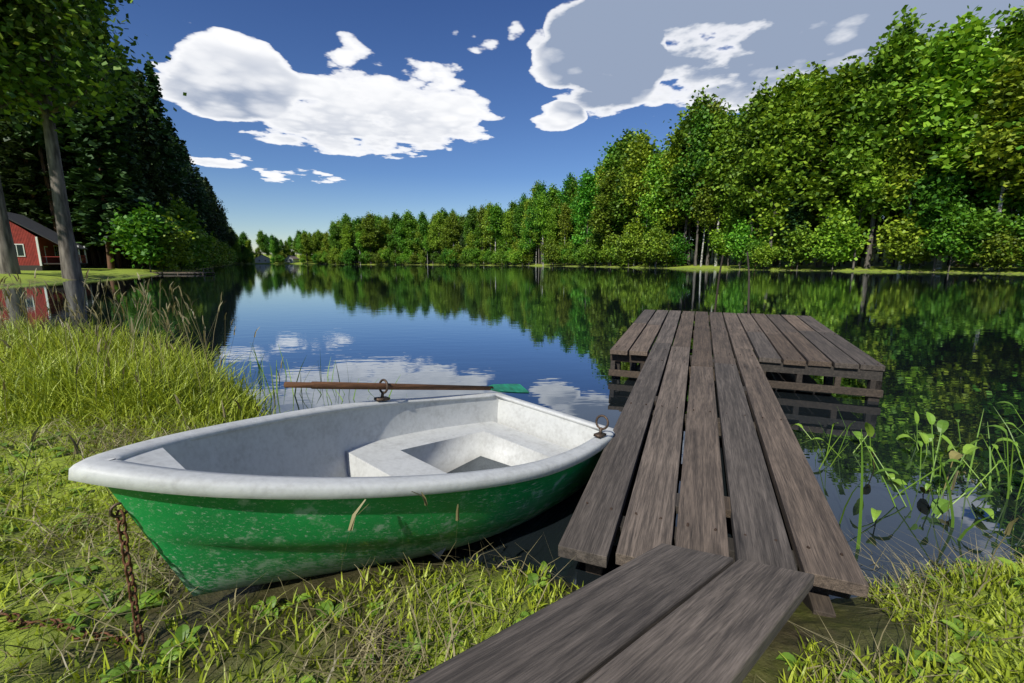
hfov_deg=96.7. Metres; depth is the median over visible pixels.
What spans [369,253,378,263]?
bush
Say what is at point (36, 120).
old tree
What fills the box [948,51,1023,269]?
tree
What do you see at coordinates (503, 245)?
tree
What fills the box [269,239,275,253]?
tree
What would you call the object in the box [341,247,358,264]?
bush
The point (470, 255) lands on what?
bush
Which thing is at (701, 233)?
tree
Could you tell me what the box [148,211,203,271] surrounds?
bush
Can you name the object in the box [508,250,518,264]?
bush
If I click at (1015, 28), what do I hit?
tree
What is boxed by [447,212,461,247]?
tree
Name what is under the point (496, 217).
tree
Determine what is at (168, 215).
bush
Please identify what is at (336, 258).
bush
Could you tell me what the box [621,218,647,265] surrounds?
tree
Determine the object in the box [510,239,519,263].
tree
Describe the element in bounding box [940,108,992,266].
tree
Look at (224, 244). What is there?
bush
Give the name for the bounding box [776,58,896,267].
tree
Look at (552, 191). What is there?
tree
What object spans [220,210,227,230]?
tree
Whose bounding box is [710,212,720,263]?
tree
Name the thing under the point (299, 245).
tree
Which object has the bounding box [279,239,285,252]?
tree
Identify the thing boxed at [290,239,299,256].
tree
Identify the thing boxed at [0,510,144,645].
boat chain
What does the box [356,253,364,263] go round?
bush
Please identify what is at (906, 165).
tree
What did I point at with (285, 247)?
tree
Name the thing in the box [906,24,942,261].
tree
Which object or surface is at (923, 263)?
tree
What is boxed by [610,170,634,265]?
tree
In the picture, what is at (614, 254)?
bush
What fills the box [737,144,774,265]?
tree
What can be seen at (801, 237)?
bush
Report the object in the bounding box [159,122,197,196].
tree
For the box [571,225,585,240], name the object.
tree
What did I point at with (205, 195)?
tree
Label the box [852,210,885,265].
tree
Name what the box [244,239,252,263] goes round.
tree
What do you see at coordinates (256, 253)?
tree
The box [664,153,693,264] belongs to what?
tree
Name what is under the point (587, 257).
bush
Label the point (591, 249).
bush
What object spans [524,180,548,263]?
tree
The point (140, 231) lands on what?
bush
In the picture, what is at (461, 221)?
tree
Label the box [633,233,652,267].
bush
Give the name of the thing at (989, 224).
bush
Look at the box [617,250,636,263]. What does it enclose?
bush
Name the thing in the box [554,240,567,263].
bush
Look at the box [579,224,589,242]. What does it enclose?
tree
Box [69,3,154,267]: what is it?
tree
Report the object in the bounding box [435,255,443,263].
bush
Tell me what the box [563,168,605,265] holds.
tree
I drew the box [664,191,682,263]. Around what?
tree
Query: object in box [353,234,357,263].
tree
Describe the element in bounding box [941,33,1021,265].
tree
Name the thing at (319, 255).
bush
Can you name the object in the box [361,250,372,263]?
bush
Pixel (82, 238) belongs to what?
tree
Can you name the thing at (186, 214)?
bush
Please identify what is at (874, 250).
tree
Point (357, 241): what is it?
tree
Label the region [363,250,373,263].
bush
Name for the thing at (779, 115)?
tree
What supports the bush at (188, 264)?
on the ground at (858, 618)
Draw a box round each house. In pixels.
[254,255,270,262]
[285,255,298,262]
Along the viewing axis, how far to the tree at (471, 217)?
202.12 m
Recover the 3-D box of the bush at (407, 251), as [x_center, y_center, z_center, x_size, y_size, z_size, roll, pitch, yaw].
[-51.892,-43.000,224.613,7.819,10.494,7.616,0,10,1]
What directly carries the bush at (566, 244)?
on the ground at (858, 618)
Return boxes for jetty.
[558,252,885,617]
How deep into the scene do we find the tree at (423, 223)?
216.50 m
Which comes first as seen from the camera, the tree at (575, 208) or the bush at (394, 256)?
the tree at (575, 208)
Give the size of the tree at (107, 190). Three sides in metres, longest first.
28.744 x 9.049 x 8.436 m
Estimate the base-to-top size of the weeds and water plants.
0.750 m
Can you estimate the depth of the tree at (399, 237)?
223.20 m
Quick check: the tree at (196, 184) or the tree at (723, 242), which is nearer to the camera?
the tree at (723, 242)
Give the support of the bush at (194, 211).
on the ground at (858, 618)
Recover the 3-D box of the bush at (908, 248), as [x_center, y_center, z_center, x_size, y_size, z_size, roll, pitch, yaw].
[54.363,-13.183,61.672,5.465,7.530,5.610,-2,10,-13]
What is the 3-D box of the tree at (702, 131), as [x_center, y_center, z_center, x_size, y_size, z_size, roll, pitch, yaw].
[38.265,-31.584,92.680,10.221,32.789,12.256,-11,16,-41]
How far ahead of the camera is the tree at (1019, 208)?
56.40 m
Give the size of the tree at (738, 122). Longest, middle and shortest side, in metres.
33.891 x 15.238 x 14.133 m
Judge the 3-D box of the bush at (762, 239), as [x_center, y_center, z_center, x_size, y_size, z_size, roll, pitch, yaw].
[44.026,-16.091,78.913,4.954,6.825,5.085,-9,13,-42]
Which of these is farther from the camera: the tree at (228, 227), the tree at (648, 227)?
the tree at (228, 227)
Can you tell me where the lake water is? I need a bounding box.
[0,264,1023,599]
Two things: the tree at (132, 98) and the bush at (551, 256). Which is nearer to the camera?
the tree at (132, 98)
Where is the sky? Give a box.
[55,0,1023,253]
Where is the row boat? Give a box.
[68,379,614,596]
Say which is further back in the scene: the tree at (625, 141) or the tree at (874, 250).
the tree at (625, 141)
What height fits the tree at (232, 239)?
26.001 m
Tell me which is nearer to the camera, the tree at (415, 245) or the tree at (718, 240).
the tree at (718, 240)
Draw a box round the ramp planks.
[406,543,814,682]
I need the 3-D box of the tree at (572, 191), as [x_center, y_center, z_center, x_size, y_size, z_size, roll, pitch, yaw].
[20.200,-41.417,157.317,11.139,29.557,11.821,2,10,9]
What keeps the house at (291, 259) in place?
on the ground at (858, 618)
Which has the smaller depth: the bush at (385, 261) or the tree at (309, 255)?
the bush at (385, 261)
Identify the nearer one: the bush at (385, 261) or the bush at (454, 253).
the bush at (454, 253)
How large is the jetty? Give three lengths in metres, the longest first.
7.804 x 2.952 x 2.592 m
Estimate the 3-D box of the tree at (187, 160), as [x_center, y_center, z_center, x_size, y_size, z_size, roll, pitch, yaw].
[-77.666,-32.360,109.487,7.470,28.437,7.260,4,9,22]
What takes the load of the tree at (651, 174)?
on the ground at (858, 618)
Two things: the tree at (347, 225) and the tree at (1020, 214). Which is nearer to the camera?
the tree at (1020, 214)
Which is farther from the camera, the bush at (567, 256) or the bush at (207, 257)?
the bush at (567, 256)
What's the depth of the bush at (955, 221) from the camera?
56.88 m
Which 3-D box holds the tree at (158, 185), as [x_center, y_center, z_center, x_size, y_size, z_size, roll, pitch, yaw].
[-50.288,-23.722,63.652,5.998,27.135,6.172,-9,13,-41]
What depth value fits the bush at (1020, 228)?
51.59 m
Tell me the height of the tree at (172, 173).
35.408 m
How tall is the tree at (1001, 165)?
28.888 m
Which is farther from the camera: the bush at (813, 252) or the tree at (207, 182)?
the tree at (207, 182)
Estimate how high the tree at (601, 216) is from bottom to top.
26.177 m
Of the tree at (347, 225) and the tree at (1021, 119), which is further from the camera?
the tree at (347, 225)
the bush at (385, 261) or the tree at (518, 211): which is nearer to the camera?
the tree at (518, 211)
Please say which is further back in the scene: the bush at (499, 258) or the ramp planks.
the bush at (499, 258)
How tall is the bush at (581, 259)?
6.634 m
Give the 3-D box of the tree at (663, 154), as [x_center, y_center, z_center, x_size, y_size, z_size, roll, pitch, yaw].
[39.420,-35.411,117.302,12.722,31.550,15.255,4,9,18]
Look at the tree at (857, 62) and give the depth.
69.66 m
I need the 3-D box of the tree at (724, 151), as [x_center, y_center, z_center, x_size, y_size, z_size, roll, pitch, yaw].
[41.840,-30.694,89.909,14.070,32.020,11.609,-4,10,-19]
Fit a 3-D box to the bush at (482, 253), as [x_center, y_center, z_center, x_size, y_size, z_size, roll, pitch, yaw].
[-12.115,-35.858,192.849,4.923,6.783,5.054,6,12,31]
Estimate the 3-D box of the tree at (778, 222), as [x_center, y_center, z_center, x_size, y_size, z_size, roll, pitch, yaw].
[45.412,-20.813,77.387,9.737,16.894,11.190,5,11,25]
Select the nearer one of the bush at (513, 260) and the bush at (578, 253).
the bush at (578, 253)
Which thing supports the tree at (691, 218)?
on the ground at (858, 618)
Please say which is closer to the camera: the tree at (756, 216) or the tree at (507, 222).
the tree at (756, 216)
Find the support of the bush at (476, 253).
on the ground at (858, 618)
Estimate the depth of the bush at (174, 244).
52.30 m
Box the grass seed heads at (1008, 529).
[0,269,1018,534]
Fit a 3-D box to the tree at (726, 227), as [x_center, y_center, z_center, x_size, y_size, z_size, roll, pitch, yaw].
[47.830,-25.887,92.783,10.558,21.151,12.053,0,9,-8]
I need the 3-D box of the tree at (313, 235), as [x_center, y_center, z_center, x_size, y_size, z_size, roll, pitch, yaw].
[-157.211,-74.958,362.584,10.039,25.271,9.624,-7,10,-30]
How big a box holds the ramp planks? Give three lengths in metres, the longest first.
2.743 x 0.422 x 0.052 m
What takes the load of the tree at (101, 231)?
on the ground at (858, 618)
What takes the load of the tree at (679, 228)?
on the ground at (858, 618)
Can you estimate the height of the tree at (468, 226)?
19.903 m
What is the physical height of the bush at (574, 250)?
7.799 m
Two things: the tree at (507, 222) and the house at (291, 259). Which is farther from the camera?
the house at (291, 259)
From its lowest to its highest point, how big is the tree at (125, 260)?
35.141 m
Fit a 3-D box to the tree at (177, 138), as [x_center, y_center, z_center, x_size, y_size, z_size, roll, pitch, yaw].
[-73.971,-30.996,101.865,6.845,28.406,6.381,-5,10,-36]
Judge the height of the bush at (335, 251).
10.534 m
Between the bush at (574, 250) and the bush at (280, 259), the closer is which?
the bush at (574, 250)
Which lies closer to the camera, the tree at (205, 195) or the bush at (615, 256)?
the bush at (615, 256)
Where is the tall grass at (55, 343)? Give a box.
[0,312,282,436]
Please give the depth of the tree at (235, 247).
322.96 m
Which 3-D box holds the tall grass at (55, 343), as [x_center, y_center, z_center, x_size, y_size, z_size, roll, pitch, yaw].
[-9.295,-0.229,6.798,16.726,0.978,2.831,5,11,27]
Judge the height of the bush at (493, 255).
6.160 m
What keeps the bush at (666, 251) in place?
on the ground at (858, 618)
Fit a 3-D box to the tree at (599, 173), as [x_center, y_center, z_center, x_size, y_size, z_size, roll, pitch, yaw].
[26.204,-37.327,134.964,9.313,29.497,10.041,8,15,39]
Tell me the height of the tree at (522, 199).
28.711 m
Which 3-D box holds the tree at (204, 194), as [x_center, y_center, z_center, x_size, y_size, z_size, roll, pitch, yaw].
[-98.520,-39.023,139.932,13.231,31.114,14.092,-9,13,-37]
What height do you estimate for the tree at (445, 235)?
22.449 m
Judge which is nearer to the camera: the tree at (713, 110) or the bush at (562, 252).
the tree at (713, 110)
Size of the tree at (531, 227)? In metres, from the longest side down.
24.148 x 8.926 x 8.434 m
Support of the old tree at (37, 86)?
on the ground at (858, 618)
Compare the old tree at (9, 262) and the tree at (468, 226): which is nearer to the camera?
the old tree at (9, 262)
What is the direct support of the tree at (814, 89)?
on the ground at (858, 618)
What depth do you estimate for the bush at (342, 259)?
234.12 m
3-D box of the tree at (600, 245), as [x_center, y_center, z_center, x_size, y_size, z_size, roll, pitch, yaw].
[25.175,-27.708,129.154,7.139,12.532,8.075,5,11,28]
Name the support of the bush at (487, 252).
on the ground at (858, 618)
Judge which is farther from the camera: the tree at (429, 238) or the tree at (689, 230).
the tree at (429, 238)
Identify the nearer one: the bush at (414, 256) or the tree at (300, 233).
the bush at (414, 256)
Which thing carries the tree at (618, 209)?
on the ground at (858, 618)
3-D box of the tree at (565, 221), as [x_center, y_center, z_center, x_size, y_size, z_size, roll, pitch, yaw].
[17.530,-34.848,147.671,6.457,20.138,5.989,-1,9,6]
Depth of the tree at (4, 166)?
51.78 m
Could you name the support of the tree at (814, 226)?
on the ground at (858, 618)
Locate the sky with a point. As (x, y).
(301, 115)
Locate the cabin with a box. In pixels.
[7,212,87,270]
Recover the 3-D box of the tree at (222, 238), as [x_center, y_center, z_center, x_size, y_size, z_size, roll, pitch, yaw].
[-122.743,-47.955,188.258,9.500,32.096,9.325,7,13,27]
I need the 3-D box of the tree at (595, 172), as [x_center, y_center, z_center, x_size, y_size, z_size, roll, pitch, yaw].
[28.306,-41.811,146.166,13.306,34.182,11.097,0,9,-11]
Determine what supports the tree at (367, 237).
on the ground at (858, 618)
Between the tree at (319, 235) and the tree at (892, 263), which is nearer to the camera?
the tree at (892, 263)
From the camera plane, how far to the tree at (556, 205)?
157.07 m
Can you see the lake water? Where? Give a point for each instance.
(944, 346)
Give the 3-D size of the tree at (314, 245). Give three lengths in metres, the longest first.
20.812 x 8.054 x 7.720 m
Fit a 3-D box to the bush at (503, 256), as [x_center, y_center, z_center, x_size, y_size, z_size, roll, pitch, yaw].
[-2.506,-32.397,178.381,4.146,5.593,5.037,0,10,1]
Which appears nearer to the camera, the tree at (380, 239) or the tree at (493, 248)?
the tree at (493, 248)
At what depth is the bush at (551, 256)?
146.60 m
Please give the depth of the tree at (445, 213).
221.68 m
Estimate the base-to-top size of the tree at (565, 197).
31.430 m
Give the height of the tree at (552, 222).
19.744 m
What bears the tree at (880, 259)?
on the ground at (858, 618)
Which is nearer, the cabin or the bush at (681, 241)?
the cabin
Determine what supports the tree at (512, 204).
on the ground at (858, 618)
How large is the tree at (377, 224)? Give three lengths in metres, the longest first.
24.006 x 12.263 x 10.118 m
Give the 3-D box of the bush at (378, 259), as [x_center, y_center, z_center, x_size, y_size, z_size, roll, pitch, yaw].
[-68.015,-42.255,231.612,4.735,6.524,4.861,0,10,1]
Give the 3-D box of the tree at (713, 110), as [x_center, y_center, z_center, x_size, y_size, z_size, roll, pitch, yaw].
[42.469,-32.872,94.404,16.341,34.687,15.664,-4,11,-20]
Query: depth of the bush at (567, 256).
140.04 m
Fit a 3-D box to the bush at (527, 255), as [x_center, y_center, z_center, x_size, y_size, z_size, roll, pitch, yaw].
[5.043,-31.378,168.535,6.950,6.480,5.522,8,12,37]
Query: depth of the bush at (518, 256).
167.37 m
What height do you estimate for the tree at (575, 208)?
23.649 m
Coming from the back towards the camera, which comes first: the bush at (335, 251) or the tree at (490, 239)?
the bush at (335, 251)
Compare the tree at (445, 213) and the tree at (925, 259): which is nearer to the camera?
the tree at (925, 259)
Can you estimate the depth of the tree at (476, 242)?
194.45 m
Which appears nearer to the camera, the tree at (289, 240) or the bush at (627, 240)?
the bush at (627, 240)
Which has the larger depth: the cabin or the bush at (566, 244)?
the bush at (566, 244)
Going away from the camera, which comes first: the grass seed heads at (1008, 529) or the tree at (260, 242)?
the grass seed heads at (1008, 529)
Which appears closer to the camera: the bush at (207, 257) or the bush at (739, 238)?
the bush at (207, 257)
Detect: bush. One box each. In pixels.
[97,197,181,271]
[123,202,199,268]
[123,212,193,271]
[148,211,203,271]
[158,197,215,270]
[158,205,190,268]
[168,193,218,269]
[178,225,201,271]
[192,229,215,270]
[212,235,229,265]
[228,247,238,262]
[276,254,284,262]
[278,251,286,263]
[299,254,307,260]
[311,254,318,262]
[316,251,322,261]
[326,247,340,262]
[334,253,340,264]
[337,247,350,261]
[339,254,348,263]
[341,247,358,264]
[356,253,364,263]
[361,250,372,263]
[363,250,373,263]
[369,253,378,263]
[375,253,382,262]
[380,245,391,262]
[380,248,394,264]
[389,252,399,262]
[395,255,401,263]
[402,244,413,264]
[409,251,419,263]
[418,256,425,263]
[429,251,439,264]
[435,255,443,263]
[440,247,449,264]
[446,245,461,263]
[449,242,462,261]
[458,254,467,263]
[461,245,469,263]
[464,246,474,264]
[469,247,484,264]
[478,251,487,264]
[482,248,492,262]
[490,250,499,263]
[492,248,504,262]
[500,254,507,264]
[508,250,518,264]
[512,235,531,265]
[520,252,534,263]
[539,236,556,265]
[540,254,552,264]
[544,239,560,265]
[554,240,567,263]
[556,248,575,265]
[560,241,571,262]
[563,242,578,263]
[570,243,583,261]
[575,244,585,263]
[576,245,587,263]
[580,230,604,262]
[580,243,594,265]
[598,232,618,265]
[608,245,619,264]
[611,229,641,267]
[612,245,624,266]
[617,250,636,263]
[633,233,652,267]
[636,220,669,267]
[651,230,683,267]
[660,229,694,266]
[723,218,757,268]
[742,236,769,269]
[749,240,775,269]
[753,230,775,261]
[761,217,822,269]
[805,209,873,269]
[807,211,865,269]
[867,204,935,269]
[887,218,934,269]
[916,194,984,271]
[954,200,1023,270]
[965,226,1023,272]
[1007,215,1023,269]
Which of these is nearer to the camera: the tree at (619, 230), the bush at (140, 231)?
the bush at (140, 231)
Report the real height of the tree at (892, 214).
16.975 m
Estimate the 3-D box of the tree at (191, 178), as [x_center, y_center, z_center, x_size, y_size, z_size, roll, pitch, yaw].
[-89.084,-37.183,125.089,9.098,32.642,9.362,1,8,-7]
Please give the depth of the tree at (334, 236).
242.13 m
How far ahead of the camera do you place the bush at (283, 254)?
349.61 m
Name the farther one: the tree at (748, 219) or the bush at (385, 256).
the bush at (385, 256)
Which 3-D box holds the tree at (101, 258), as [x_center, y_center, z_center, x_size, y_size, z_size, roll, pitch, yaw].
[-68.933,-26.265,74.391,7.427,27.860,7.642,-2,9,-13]
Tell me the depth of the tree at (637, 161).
110.23 m
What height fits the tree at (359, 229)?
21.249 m
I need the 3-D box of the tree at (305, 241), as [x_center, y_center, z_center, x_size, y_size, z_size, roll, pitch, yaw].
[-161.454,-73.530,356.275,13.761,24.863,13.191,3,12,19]
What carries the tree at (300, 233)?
on the ground at (858, 618)
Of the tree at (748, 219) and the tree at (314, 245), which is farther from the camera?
the tree at (314, 245)
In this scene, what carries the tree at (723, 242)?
on the ground at (858, 618)
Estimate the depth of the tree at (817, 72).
77.55 m
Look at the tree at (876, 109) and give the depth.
63.35 m
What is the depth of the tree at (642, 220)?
113.07 m
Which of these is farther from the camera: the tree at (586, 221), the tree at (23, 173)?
the tree at (586, 221)
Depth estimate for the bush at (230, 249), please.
173.75 m
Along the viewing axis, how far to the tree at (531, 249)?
178.69 m
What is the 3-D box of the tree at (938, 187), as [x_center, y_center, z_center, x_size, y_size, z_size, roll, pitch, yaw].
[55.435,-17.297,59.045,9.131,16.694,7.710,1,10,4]
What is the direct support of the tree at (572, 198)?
on the ground at (858, 618)
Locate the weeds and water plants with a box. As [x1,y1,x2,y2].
[0,401,1023,682]
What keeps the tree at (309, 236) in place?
on the ground at (858, 618)
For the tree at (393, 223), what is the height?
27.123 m
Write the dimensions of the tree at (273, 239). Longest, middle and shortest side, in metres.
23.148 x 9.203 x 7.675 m
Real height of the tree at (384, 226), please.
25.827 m
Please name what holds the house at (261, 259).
on the ground at (858, 618)
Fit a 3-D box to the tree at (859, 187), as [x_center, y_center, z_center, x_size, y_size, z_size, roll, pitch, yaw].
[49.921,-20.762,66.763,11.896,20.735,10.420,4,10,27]
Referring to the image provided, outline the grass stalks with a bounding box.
[0,280,1006,589]
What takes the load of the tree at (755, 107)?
on the ground at (858, 618)
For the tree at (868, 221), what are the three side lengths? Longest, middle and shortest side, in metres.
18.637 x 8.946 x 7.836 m
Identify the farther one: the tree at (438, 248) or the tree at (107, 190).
the tree at (438, 248)
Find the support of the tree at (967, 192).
on the ground at (858, 618)
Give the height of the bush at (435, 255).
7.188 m
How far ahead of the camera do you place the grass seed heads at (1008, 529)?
3.69 m
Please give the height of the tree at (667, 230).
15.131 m
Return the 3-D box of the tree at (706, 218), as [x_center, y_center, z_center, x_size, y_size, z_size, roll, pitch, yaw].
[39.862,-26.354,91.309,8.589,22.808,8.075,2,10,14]
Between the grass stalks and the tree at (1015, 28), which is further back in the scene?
the tree at (1015, 28)
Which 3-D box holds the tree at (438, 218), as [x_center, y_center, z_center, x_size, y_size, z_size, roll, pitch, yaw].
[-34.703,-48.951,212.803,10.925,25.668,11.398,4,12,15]
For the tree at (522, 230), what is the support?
on the ground at (858, 618)
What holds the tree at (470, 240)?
on the ground at (858, 618)
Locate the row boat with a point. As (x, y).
(272, 498)
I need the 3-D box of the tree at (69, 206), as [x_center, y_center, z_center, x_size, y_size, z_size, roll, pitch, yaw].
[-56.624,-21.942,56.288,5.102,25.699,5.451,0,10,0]
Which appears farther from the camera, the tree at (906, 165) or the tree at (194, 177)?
the tree at (194, 177)
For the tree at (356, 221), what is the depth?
243.06 m
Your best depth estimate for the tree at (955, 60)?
55.72 m
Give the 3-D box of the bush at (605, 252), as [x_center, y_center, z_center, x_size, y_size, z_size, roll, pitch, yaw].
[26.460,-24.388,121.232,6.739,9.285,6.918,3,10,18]
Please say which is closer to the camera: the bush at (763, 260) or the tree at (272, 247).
the bush at (763, 260)
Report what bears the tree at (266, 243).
on the ground at (858, 618)
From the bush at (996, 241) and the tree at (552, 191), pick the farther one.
the tree at (552, 191)
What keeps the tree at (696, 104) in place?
on the ground at (858, 618)
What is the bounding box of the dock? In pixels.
[150,268,214,274]
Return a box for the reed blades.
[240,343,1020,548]
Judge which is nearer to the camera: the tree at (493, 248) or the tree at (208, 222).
the tree at (208, 222)
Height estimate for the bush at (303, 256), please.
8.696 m
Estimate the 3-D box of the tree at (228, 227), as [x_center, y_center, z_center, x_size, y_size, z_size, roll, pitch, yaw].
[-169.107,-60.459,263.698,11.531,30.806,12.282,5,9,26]
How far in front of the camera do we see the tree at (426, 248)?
217.14 m
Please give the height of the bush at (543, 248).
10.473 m
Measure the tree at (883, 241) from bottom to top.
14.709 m
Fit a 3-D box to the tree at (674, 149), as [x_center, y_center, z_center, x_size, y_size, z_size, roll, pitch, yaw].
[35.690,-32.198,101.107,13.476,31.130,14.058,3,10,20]
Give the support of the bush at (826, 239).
on the ground at (858, 618)
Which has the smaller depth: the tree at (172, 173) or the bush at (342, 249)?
the tree at (172, 173)
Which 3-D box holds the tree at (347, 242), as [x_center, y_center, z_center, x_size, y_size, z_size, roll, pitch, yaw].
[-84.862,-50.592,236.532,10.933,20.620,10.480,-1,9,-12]
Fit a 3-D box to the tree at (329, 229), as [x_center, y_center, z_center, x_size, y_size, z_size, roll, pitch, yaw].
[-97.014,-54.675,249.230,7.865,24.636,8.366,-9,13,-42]
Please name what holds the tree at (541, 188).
on the ground at (858, 618)
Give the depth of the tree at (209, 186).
184.63 m
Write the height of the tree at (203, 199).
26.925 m
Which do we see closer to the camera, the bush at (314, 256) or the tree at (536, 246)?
the tree at (536, 246)
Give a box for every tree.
[0,0,124,273]
[0,0,186,279]
[0,5,38,122]
[0,51,84,232]
[0,116,89,243]
[0,141,44,225]
[37,151,88,248]
[48,2,153,268]
[59,42,103,266]
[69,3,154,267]
[70,44,120,267]
[80,249,104,264]
[91,246,113,266]
[95,0,143,266]
[96,27,163,267]
[97,246,123,266]
[117,55,171,266]
[132,67,174,266]
[142,62,199,221]
[157,112,191,204]
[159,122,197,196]
[165,115,208,232]
[173,136,193,209]
[179,140,211,232]
[181,144,200,218]
[181,146,202,228]
[187,153,201,200]
[190,162,213,211]
[191,176,210,215]
[194,167,213,236]
[200,186,217,236]
[201,181,219,218]
[203,177,220,238]
[208,181,222,238]
[210,190,228,228]
[211,186,227,244]
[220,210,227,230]
[221,208,229,246]
[224,216,231,232]
[227,226,238,245]
[231,232,243,263]
[238,231,252,254]
[243,248,249,256]
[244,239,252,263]
[253,248,258,257]
[256,231,268,254]
[263,233,269,257]
[267,234,278,262]
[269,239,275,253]
[274,235,281,262]
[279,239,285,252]
[282,244,292,255]
[286,236,294,253]
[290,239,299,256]
[292,229,302,250]
[296,232,304,262]
[296,232,311,263]
[307,233,312,243]
[307,251,312,261]
[310,232,319,262]
[311,238,319,253]
[312,229,321,252]
[321,231,331,252]
[327,221,338,246]
[327,224,341,250]
[337,214,354,241]
[339,222,353,245]
[339,226,356,249]
[351,216,362,261]
[353,223,364,253]
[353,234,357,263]
[354,232,365,264]
[358,210,381,263]
[361,225,376,250]
[374,220,385,241]
[374,232,386,250]
[375,212,384,241]
[377,215,389,262]
[384,212,400,264]
[393,219,410,264]
[398,209,417,263]
[410,211,428,264]
[412,224,426,255]
[422,229,431,263]
[426,213,437,264]
[428,210,444,253]
[430,216,444,254]
[439,208,449,250]
[439,215,455,250]
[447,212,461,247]
[458,213,465,237]
[459,233,465,247]
[460,204,477,263]
[462,221,473,246]
[465,230,474,249]
[472,222,486,263]
[473,205,488,264]
[479,202,496,264]
[484,202,505,264]
[488,240,498,252]
[496,238,502,250]
[498,234,515,264]
[500,208,514,263]
[503,233,516,251]
[505,200,518,211]
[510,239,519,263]
[511,202,525,241]
[517,193,528,206]
[519,216,525,263]
[520,199,529,264]
[521,200,539,265]
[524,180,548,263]
[526,216,536,263]
[527,180,552,264]
[529,192,552,265]
[530,245,535,263]
[537,183,562,246]
[540,201,561,264]
[543,206,558,264]
[556,172,577,263]
[556,177,578,263]
[557,195,576,263]
[558,202,573,264]
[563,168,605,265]
[568,196,579,263]
[569,194,584,243]
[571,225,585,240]
[577,204,592,234]
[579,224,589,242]
[584,167,622,265]
[587,224,605,265]
[590,165,607,264]
[592,160,605,263]
[594,135,619,263]
[595,128,655,230]
[603,129,658,264]
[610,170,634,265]
[612,224,622,264]
[614,123,655,265]
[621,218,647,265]
[629,150,660,264]
[635,146,669,265]
[638,208,669,264]
[642,124,687,265]
[647,221,680,262]
[656,85,725,265]
[656,140,669,263]
[657,144,679,263]
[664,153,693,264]
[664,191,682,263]
[666,97,719,265]
[674,94,742,265]
[674,218,691,264]
[678,176,700,264]
[685,223,691,262]
[687,221,719,263]
[688,156,721,265]
[693,98,744,265]
[703,197,746,265]
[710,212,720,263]
[711,76,786,266]
[713,219,734,261]
[716,200,764,265]
[721,212,760,264]
[730,103,749,263]
[732,65,833,268]
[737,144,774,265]
[744,175,822,265]
[747,172,810,266]
[763,60,835,264]
[769,70,830,265]
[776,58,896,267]
[779,154,813,268]
[781,202,826,266]
[799,202,827,264]
[806,129,896,268]
[815,55,872,265]
[821,5,937,268]
[824,172,879,266]
[845,79,952,266]
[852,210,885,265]
[858,52,915,265]
[867,81,943,269]
[878,207,887,261]
[880,207,903,242]
[881,194,974,264]
[884,5,1023,268]
[898,193,967,267]
[901,141,987,270]
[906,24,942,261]
[918,44,947,265]
[932,3,1023,266]
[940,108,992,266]
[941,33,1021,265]
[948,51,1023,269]
[955,123,1018,266]
[963,110,1023,207]
[972,164,1023,267]
[999,112,1023,162]
[1004,203,1023,255]
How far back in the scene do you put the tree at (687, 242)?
116.98 m
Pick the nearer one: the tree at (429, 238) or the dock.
the dock
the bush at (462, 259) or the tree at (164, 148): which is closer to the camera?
the tree at (164, 148)
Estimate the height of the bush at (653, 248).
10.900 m
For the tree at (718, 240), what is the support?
on the ground at (858, 618)
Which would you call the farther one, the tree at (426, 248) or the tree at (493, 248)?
the tree at (426, 248)
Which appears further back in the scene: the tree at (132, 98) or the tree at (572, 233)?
the tree at (572, 233)
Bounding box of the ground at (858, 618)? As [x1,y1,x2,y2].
[0,236,1023,682]
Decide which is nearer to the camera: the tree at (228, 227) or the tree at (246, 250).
the tree at (228, 227)
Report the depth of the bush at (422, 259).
219.09 m
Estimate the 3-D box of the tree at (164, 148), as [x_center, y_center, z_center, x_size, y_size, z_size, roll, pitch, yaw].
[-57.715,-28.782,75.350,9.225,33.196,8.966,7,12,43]
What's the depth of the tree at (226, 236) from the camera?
232.98 m
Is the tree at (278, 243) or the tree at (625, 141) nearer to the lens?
the tree at (625, 141)
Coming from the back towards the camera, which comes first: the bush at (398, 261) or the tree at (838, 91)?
the bush at (398, 261)
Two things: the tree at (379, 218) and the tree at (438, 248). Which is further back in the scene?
the tree at (379, 218)
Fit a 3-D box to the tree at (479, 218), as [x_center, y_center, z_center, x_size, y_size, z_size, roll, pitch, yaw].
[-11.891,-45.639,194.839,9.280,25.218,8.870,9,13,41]
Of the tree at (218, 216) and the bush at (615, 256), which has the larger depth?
the tree at (218, 216)
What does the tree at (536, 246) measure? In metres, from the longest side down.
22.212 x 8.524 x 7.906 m
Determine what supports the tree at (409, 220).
on the ground at (858, 618)
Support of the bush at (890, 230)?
on the ground at (858, 618)
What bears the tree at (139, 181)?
on the ground at (858, 618)
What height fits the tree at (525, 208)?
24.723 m
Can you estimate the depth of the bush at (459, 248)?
201.87 m
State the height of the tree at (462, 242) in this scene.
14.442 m
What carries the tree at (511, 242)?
on the ground at (858, 618)
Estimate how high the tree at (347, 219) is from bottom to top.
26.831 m
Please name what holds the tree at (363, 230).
on the ground at (858, 618)
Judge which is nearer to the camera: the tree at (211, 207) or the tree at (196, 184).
the tree at (196, 184)
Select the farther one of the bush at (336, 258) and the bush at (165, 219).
the bush at (336, 258)
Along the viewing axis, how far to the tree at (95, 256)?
64.55 m
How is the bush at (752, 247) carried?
on the ground at (858, 618)
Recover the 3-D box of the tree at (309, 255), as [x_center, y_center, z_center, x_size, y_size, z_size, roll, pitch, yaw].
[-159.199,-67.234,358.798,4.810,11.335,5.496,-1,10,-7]

